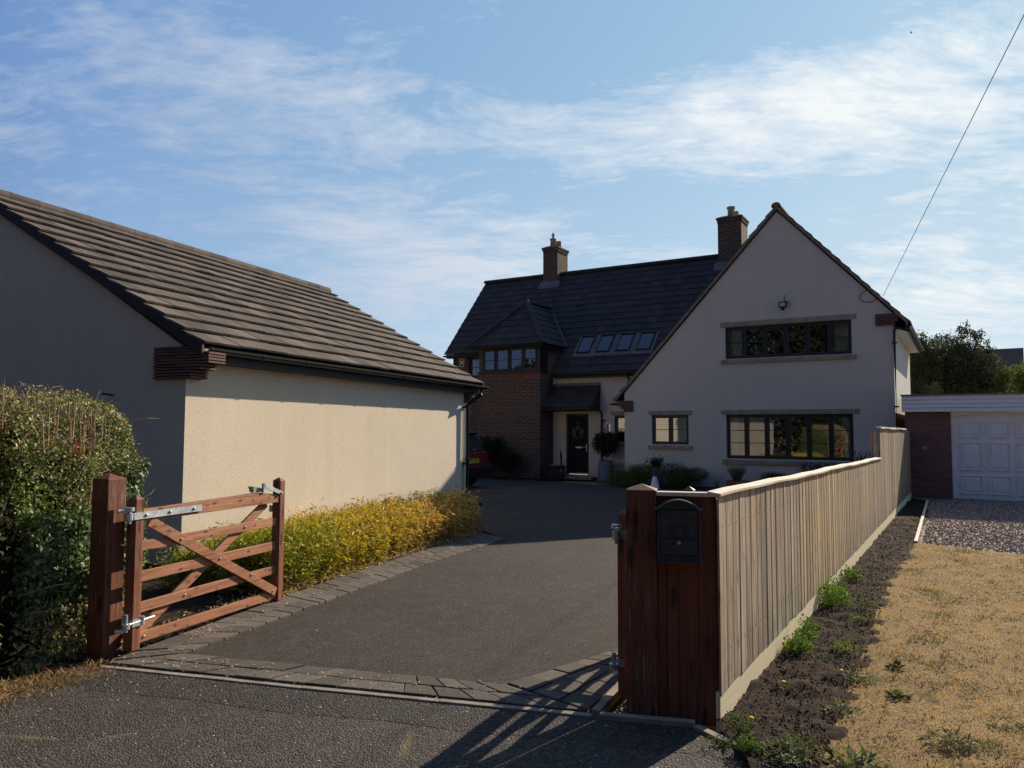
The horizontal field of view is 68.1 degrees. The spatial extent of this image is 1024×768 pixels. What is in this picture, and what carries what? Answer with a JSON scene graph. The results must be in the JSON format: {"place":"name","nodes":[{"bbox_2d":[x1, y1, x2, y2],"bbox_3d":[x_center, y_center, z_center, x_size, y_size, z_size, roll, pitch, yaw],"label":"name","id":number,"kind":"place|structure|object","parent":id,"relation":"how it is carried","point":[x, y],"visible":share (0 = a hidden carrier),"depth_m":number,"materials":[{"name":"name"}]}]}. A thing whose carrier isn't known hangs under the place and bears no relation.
{"place":"outdoors","nodes":[
{"label":"outdoors","id":0,"kind":"place"},
{"bbox_2d":[14,505,480,660],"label":"bed soil","id":1,"kind":"structure","parent":0,"point":[151,588],"depth_m":7.05,"materials":[{"name":"brown soil"}]},
{"bbox_2d":[121,530,476,653],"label":"fallen leaves","id":2,"kind":"object","parent":1,"relation":"on","point":[286,590],"visible":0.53,"depth_m":7.80,"materials":[{"name":"plant"}]},
{"bbox_2d":[143,482,485,595],"bbox_3d":[-2.256,1.831,9.819,2.386,0.919,5.446,-1,-4,19],"label":"bamboo hedge","id":3,"kind":"object","parent":1,"relation":"on","point":[324,543],"visible":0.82,"depth_m":8.70,"materials":[{"name":"yellow plant"}]},
{"bbox_2d":[106,533,617,712],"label":"block paving","id":4,"kind":"structure","parent":0,"point":[586,685],"depth_m":5.02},
{"bbox_2d":[50,539,546,727],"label":"blown leaves","id":5,"kind":"object","parent":4,"relation":"on","point":[273,663],"visible":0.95,"depth_m":5.14,"materials":[{"name":"brown plant"}]},
{"bbox_2d":[0,668,749,767],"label":"road","id":6,"kind":"structure","parent":0,"point":[76,727],"depth_m":3.88,"materials":[{"name":"grey asphalt"}]},
{"bbox_2d":[49,668,692,753],"bbox_3d":[-1.004,1.869,4.408,3.998,0.001,0.378,-1,-4,15],"label":"road band","id":7,"kind":"object","parent":6,"relation":"on","point":[517,723],"visible":1,"depth_m":4.32,"materials":[{"name":"grey asphalt"}]},
{"bbox_2d":[702,733,742,749],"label":"weed","id":8,"kind":"object","parent":6,"relation":"on","point":[724,745],"visible":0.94,"depth_m":3.84,"materials":[{"name":"green plant"}]},
{"bbox_2d":[188,478,716,684],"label":"driveway","id":9,"kind":"structure","parent":0,"point":[520,613],"depth_m":6.79,"materials":[{"name":"grey asphalt"}]},
{"bbox_2d":[469,431,491,485],"bbox_3d":[-2.828,2.144,21.850,4.233,1.585,1.716,-2,-4,28],"label":"parked car","id":10,"kind":"object","parent":9,"relation":"on","point":[479,466],"visible":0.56,"depth_m":21.26,"materials":[{"name":"red paint"}]},
{"bbox_2d":[651,470,659,488],"bbox_3d":[3.960,2.650,21.028,0.270,0.525,0.270,0,-4,0],"label":"marker post","id":11,"kind":"object","parent":9,"relation":"on","point":[654,483],"visible":0.96,"depth_m":20.96,"materials":[{"name":"white paint"}]},
{"bbox_2d":[3,473,920,750],"bbox_3d":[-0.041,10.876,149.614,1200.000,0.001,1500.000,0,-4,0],"label":"ground","id":12,"kind":"structure","parent":0,"point":[621,699],"depth_m":5.53,"materials":[{"name":"brown soil"}]},
{"bbox_2d":[0,657,93,684],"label":"verge","id":13,"kind":"structure","parent":12,"relation":"on","point":[5,662],"depth_m":5.06,"materials":[{"name":"soil"}]},
{"bbox_2d":[0,379,157,686],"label":"hedge","id":14,"kind":"object","parent":13,"relation":"on","point":[53,464],"visible":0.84,"depth_m":5.35,"materials":[{"name":"green plant"}]},
{"bbox_2d":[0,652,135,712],"bbox_3d":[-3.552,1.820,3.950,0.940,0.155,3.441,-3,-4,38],"label":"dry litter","id":15,"kind":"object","parent":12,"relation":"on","point":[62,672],"visible":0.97,"depth_m":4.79,"materials":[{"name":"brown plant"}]},
{"bbox_2d":[86,474,126,664],"bbox_3d":[-2.905,1.310,5.429,0.156,1.330,0.156,-1,-4,21],"label":"gate post","id":16,"kind":"object","parent":12,"relation":"on","point":[105,589],"visible":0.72,"depth_m":5.37,"materials":[{"name":"brown wood"}]},
{"bbox_2d":[115,477,284,651],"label":"gate","id":17,"kind":"structure","parent":16,"relation":"attached to","point":[135,630],"depth_m":6.00,"materials":[{"name":"brown wood"}]},
{"bbox_2d":[0,189,488,564],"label":"garage","id":18,"kind":"structure","parent":12,"relation":"on","point":[235,377],"depth_m":10.29,"materials":[{"name":"paint"}]},
{"bbox_2d":[98,665,731,744],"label":"edging kerb","id":19,"kind":"structure","parent":12,"relation":"on","point":[601,708],"depth_m":4.42,"materials":[{"name":"concrete"}]},
{"bbox_2d":[540,465,565,479],"bbox_3d":[1.371,2.928,25.128,0.690,0.455,0.540,-2,-4,31],"label":"storage box","id":20,"kind":"object","parent":12,"relation":"on","point":[554,472],"visible":1,"depth_m":24.92,"materials":[{"name":"black plastic"}]},
{"bbox_2d":[591,428,619,480],"bbox_3d":[2.998,2.261,24.334,0.913,1.701,0.935,-2,-4,35],"label":"potted tree","id":21,"kind":"object","parent":12,"relation":"on","point":[603,441],"visible":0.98,"depth_m":24.15,"materials":[{"name":"green plant"}]},
{"bbox_2d":[616,700,626,712],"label":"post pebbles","id":22,"kind":"object","parent":12,"relation":"on","point":[624,706],"visible":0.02,"depth_m":4.35,"materials":[{"name":"grey gravel"}]},
{"bbox_2d":[626,484,657,715],"bbox_3d":[0.753,1.252,4.376,0.172,1.345,0.172,-1,-4,13],"label":"gate post","id":23,"kind":"object","parent":12,"relation":"on","point":[641,604],"visible":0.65,"depth_m":4.29,"materials":[{"name":"brown wood"}]},
{"bbox_2d":[609,486,695,696],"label":"gate","id":24,"kind":"structure","parent":23,"relation":"attached to","point":[618,666],"depth_m":4.51,"materials":[{"name":"brown wood"}]},
{"bbox_2d":[599,483,721,489],"bbox_3d":[6.199,2.908,21.001,7.936,0.001,1.237,-2,-4,29],"label":"house bed","id":25,"kind":"object","parent":12,"relation":"on","point":[708,488],"visible":0.17,"depth_m":21.51,"materials":[{"name":"soil"}]},
{"bbox_2d":[605,462,661,486],"bbox_3d":[3.540,2.609,21.879,1.732,0.732,1.329,0,-4,0],"label":"conifer mound","id":26,"kind":"object","parent":25,"relation":"on","point":[632,474],"visible":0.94,"depth_m":21.62,"materials":[{"name":"green plant"}]},
{"bbox_2d":[639,455,666,474],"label":"shrub","id":27,"kind":"object","parent":25,"relation":"on","point":[655,462],"visible":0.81,"depth_m":21.89,"materials":[{"name":"green plant"}]},
{"bbox_2d":[649,462,710,488],"bbox_3d":[4.712,2.583,21.494,1.738,0.750,1.426,0,-4,0],"label":"conifer mound","id":28,"kind":"object","parent":25,"relation":"on","point":[675,476],"visible":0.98,"depth_m":21.22,"materials":[{"name":"green plant"}]},
{"bbox_2d":[725,480,749,485],"bbox_3d":[6.189,2.783,20.820,0.660,0.250,0.660,0,-4,0],"label":"plant pot","id":29,"kind":"object","parent":25,"relation":"on","point":[730,482],"visible":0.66,"depth_m":20.60,"materials":[{"name":"ceramic"}]},
{"bbox_2d":[725,462,747,480],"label":"potted plant","id":30,"kind":"object","parent":29,"relation":"on","point":[736,476],"visible":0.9,"depth_m":20.79,"materials":[{"name":"green plant"}]},
{"bbox_2d":[757,471,788,480],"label":"bush","id":31,"kind":"object","parent":25,"relation":"on","point":[772,475],"visible":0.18,"depth_m":20.28,"materials":[{"name":"green plant"}]},
{"bbox_2d":[796,461,839,473],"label":"lavender","id":32,"kind":"object","parent":25,"relation":"on","point":[813,467],"visible":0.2,"depth_m":19.91,"materials":[{"name":"green plant"}]},
{"bbox_2d":[849,450,879,461],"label":"lavender","id":33,"kind":"object","parent":25,"relation":"on","point":[861,458],"visible":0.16,"depth_m":18.80,"materials":[{"name":"green plant"}]},
{"bbox_2d":[443,202,923,486],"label":"house","id":34,"kind":"structure","parent":12,"relation":"on","point":[780,340],"depth_m":22.77,"materials":[{"name":"white paint"}]},
{"bbox_2d":[470,358,478,376],"bbox_3d":[-1.240,-0.619,29.238,0.580,0.820,0.585,-2,-4,31],"label":"window","id":35,"kind":"structure","parent":34,"relation":"in","point":[474,362],"depth_m":29.12,"materials":[{"name":"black glass"}]},
{"bbox_2d":[477,370,548,373],"bbox_3d":[0.020,-0.387,26.189,2.520,0.058,0.616,-2,-4,31],"label":"window base","id":36,"kind":"structure","parent":34,"relation":"in","point":[528,370],"depth_m":25.80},
{"bbox_2d":[483,346,544,371],"bbox_3d":[0.031,-0.825,26.192,2.240,0.853,0.485,-2,-4,31],"label":"window","id":37,"kind":"structure","parent":34,"relation":"in","point":[522,358],"depth_m":26.21,"materials":[{"name":"black glass"}]},
{"bbox_2d":[541,346,547,370],"bbox_3d":[1.059,-0.854,25.658,0.085,0.813,0.515,-2,-4,31],"label":"window","id":38,"kind":"structure","parent":34,"relation":"in","point":[544,348],"depth_m":25.78,"materials":[{"name":"black glass"}]},
{"bbox_2d":[566,414,588,474],"bbox_3d":[2.244,2.044,25.609,0.840,2.075,0.120,-2,-4,31],"label":"door","id":39,"kind":"structure","parent":34,"relation":"in","point":[577,449],"depth_m":25.61,"materials":[{"name":"metal"}]},
{"bbox_2d":[572,426,583,438],"bbox_3d":[2.219,1.576,25.584,0.470,0.604,0.182,-2,-4,31],"label":"wreath","id":40,"kind":"object","parent":39,"relation":"attached to","point":[580,433],"visible":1,"depth_m":25.58,"materials":[{"name":"green plant"}]},
{"bbox_2d":[611,411,624,446],"bbox_3d":[3.836,1.492,25.128,0.794,1.160,1.020,-2,-4,31],"label":"window","id":41,"kind":"structure","parent":34,"relation":"in","point":[620,420],"depth_m":24.94,"materials":[{"name":"black glass"}]},
{"bbox_2d":[648,410,691,449],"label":"window","id":42,"kind":"structure","parent":34,"relation":"in","point":[669,427],"depth_m":22.57,"materials":[{"name":"black glass"}]},
{"bbox_2d":[720,313,855,363],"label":"window","id":43,"kind":"structure","parent":34,"relation":"in","point":[825,337],"depth_m":21.11,"materials":[{"name":"black glass"}]},
{"bbox_2d":[721,409,859,466],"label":"window","id":44,"kind":"structure","parent":34,"relation":"in","point":[785,434],"depth_m":21.49,"materials":[{"name":"black glass"}]},
{"bbox_2d":[883,15,1023,295],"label":"overhead cable","id":45,"kind":"object","parent":34,"relation":"attached to","point":[965,131],"visible":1,"depth_m":11.34,"materials":[{"name":"black rubber"}]},
{"bbox_2d":[656,491,718,725],"bbox_3d":[0.988,1.256,4.269,0.340,1.286,0.079,-1,-4,13],"label":"boarded panel","id":46,"kind":"object","parent":12,"relation":"on","point":[688,660],"visible":0.67,"depth_m":4.25,"materials":[{"name":"red wood"}]},
{"bbox_2d":[655,498,702,564],"bbox_3d":[0.933,0.820,4.234,0.260,0.355,0.123,-1,-4,13],"label":"letter box","id":47,"kind":"object","parent":46,"relation":"attached to","point":[678,523],"visible":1,"depth_m":4.19,"materials":[{"name":"paint"}]},
{"bbox_2d":[661,538,696,555],"bbox_3d":[0.922,0.899,4.186,0.192,0.090,0.015,-1,-4,13],"label":"door","id":48,"kind":"structure","parent":47,"relation":"in","point":[687,546],"depth_m":4.18,"materials":[{"name":"paint"}]},
{"bbox_2d":[707,426,911,732],"bbox_3d":[5.468,1.505,11.508,0.164,1.752,17.030,-2,-4,31],"label":"fence","id":49,"kind":"object","parent":12,"relation":"on","point":[787,546],"visible":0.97,"depth_m":5.76,"materials":[{"name":"beige wood"}]},
{"bbox_2d":[716,500,929,767],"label":"soil border","id":50,"kind":"object","parent":12,"relation":"on","point":[911,509],"visible":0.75,"depth_m":5.06,"materials":[{"name":"brown soil"}]},
{"bbox_2d":[722,709,754,735],"bbox_3d":[1.197,1.793,3.998,0.177,0.124,0.174,0,-4,0],"label":"weed","id":51,"kind":"object","parent":50,"relation":"on","point":[734,717],"visible":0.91,"depth_m":3.99,"materials":[{"name":"green plant"}]},
{"bbox_2d":[731,733,759,752],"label":"weed","id":52,"kind":"object","parent":50,"relation":"on","point":[746,743],"visible":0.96,"depth_m":3.75,"materials":[{"name":"green plant"}]},
{"bbox_2d":[746,713,759,721],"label":"dandelion","id":53,"kind":"object","parent":50,"relation":"on","point":[752,717],"visible":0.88,"depth_m":4.16,"materials":[{"name":"yellow plant"}]},
{"bbox_2d":[751,735,811,766],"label":"weed","id":54,"kind":"object","parent":50,"relation":"on","point":[783,755],"visible":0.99,"depth_m":3.68,"materials":[{"name":"green plant"}]},
{"bbox_2d":[777,680,791,691],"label":"dandelion","id":55,"kind":"object","parent":50,"relation":"on","point":[782,681],"visible":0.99,"depth_m":4.69,"materials":[{"name":"green plant"}]},
{"bbox_2d":[781,631,813,655],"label":"weed","id":56,"kind":"object","parent":50,"relation":"on","point":[798,646],"visible":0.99,"depth_m":5.42,"materials":[{"name":"green plant"}]},
{"bbox_2d":[776,730,820,753],"bbox_3d":[1.427,1.786,3.778,0.214,0.113,0.211,0,-4,0],"label":"weed","id":57,"kind":"object","parent":50,"relation":"on","point":[799,740],"visible":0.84,"depth_m":3.77,"materials":[{"name":"green plant"}]},
{"bbox_2d":[794,614,818,642],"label":"weed","id":58,"kind":"object","parent":50,"relation":"on","point":[808,631],"visible":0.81,"depth_m":5.68,"materials":[{"name":"green plant"}]},
{"bbox_2d":[805,620,822,628],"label":"weed","id":59,"kind":"object","parent":50,"relation":"on","point":[818,626],"visible":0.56,"depth_m":6.12,"materials":[{"name":"green plant"}]},
{"bbox_2d":[811,651,833,659],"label":"weed","id":60,"kind":"object","parent":50,"relation":"on","point":[829,655],"visible":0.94,"depth_m":5.29,"materials":[{"name":"green plant"}]},
{"bbox_2d":[721,518,923,767],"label":"soil crumbs","id":61,"kind":"object","parent":50,"relation":"on","point":[798,723],"visible":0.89,"depth_m":4.98,"materials":[{"name":"brown soil"}]},
{"bbox_2d":[817,581,851,608],"bbox_3d":[2.913,1.926,6.914,0.361,0.230,0.373,0,-4,0],"label":"weed","id":62,"kind":"object","parent":50,"relation":"on","point":[835,595],"visible":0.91,"depth_m":6.86,"materials":[{"name":"green plant"}]},
{"bbox_2d":[827,571,848,595],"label":"weed","id":63,"kind":"object","parent":50,"relation":"on","point":[842,585],"visible":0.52,"depth_m":7.30,"materials":[{"name":"green plant"}]},
{"bbox_2d":[820,696,864,717],"bbox_3d":[1.869,1.834,4.292,0.226,0.097,0.218,0,-4,0],"label":"weed","id":64,"kind":"object","parent":50,"relation":"on","point":[842,711],"visible":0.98,"depth_m":4.29,"materials":[{"name":"green plant"}]},
{"bbox_2d":[830,637,858,654],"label":"weed","id":65,"kind":"object","parent":50,"relation":"on","point":[843,646],"visible":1,"depth_m":5.48,"materials":[{"name":"green plant"}]},
{"bbox_2d":[840,564,861,580],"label":"weed","id":66,"kind":"object","parent":50,"relation":"on","point":[856,575],"visible":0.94,"depth_m":8.09,"materials":[{"name":"green plant"}]},
{"bbox_2d":[842,669,879,685],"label":"weed","id":67,"kind":"object","parent":50,"relation":"on","point":[865,679],"visible":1,"depth_m":4.83,"materials":[{"name":"green plant"}]},
{"bbox_2d":[849,592,874,611],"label":"weed","id":68,"kind":"object","parent":50,"relation":"on","point":[863,603],"visible":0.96,"depth_m":6.73,"materials":[{"name":"green plant"}]},
{"bbox_2d":[848,612,876,623],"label":"weed","id":69,"kind":"object","parent":50,"relation":"on","point":[860,619],"visible":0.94,"depth_m":6.30,"materials":[{"name":"green plant"}]},
{"bbox_2d":[914,500,928,542],"bbox_3d":[7.726,2.506,14.241,0.045,0.067,7.660,-2,-4,30],"label":"edging board","id":70,"kind":"object","parent":12,"relation":"on","point":[920,524],"visible":0.82,"depth_m":13.00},
{"bbox_2d":[909,329,944,393],"bbox_3d":[19.947,0.627,36.538,1.711,6.622,1.784,0,-4,0],"label":"tree","id":71,"kind":"object","parent":12,"relation":"on","point":[928,372],"visible":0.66,"depth_m":36.32,"materials":[{"name":"green plant"}]},
{"bbox_2d":[923,381,941,393],"bbox_3d":[19.016,1.832,33.953,0.848,3.919,0.845,1,-4,-17],"label":"tree","id":72,"kind":"object","parent":12,"relation":"on","point":[934,389],"visible":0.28,"depth_m":33.97,"materials":[{"name":"green plant"}]},
{"bbox_2d":[910,320,1007,411],"bbox_3d":[22.140,0.405,38.270,4.899,7.298,4.448,0,-4,0],"label":"tree","id":73,"kind":"object","parent":12,"relation":"on","point":[963,363],"visible":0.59,"depth_m":37.16,"materials":[{"name":"green plant"}]},
{"bbox_2d":[900,392,1023,500],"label":"garage","id":74,"kind":"structure","parent":12,"relation":"on","point":[976,451],"depth_m":18.11,"materials":[{"name":"red brick"}]},
{"bbox_2d":[953,413,1023,500],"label":"garage door","id":75,"kind":"structure","parent":74,"relation":"in","point":[989,448],"depth_m":17.89,"materials":[{"name":"white paint"}]},
{"bbox_2d":[910,348,1023,393],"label":"house","id":76,"kind":"structure","parent":12,"relation":"on","point":[1011,356],"depth_m":62.64,"materials":[{"name":"tile"}]},
{"bbox_2d":[978,359,1023,392],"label":"tree","id":77,"kind":"object","parent":12,"relation":"on","point":[1004,383],"visible":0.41,"depth_m":36.73,"materials":[{"name":"green plant"}]},
{"bbox_2d":[0,0,1023,363],"label":"sky","id":78,"kind":"structure","parent":0,"point":[397,158],"materials":[{"name":"blue"}]},
{"bbox_2d":[804,543,1023,767],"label":"lawn","id":79,"kind":"structure","parent":0,"point":[904,686],"depth_m":5.09,"materials":[{"name":"beige plant"}]},
{"bbox_2d":[825,744,882,767],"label":"weed","id":80,"kind":"object","parent":79,"relation":"on","point":[849,753],"visible":1,"depth_m":3.62,"materials":[{"name":"green plant"}]},
{"bbox_2d":[884,660,904,669],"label":"weed","id":81,"kind":"object","parent":79,"relation":"on","point":[897,663],"visible":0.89,"depth_m":5.12,"materials":[{"name":"green plant"}]},
{"bbox_2d":[884,688,912,699],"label":"weed","id":82,"kind":"object","parent":79,"relation":"on","point":[900,693],"visible":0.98,"depth_m":4.54,"materials":[{"name":"green plant"}]},
{"bbox_2d":[844,557,1023,767],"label":"lawn weeds","id":83,"kind":"object","parent":79,"relation":"on","point":[924,714],"visible":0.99,"depth_m":4.87,"materials":[{"name":"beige plant"}]},
{"bbox_2d":[917,724,980,753],"bbox_3d":[2.242,1.824,3.881,0.322,0.124,0.263,1,-4,-12],"label":"weed","id":84,"kind":"object","parent":79,"relation":"on","point":[947,738],"visible":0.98,"depth_m":3.87,"materials":[{"name":"green plant"}]},
{"bbox_2d":[911,497,1023,554],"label":"gravel driveway","id":85,"kind":"structure","parent":0,"point":[921,539],"depth_m":13.14,"materials":[{"name":"grey gravel"}]},
{"bbox_3d":[-0.798,3.216,26.436,4.300,0.001,2.600,-2,-4,31],"label":"shrub bed","id":86,"kind":"object","parent":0,"visible":0},
{"bbox_2d":[478,434,508,477],"bbox_3d":[-0.663,2.402,25.508,1.217,1.547,0.860,0,-4,0],"label":"shrub","id":87,"kind":"object","parent":86,"relation":"on","point":[488,444],"visible":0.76,"depth_m":25.39,"materials":[{"name":"green plant"}]},
{"bbox_2d":[497,444,524,478],"bbox_3d":[-0.085,2.561,25.079,0.938,1.182,0.839,2,-4,-26],"label":"shrub","id":88,"kind":"object","parent":86,"relation":"on","point":[506,462],"visible":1,"depth_m":24.95,"materials":[{"name":"green plant"}]}
]}

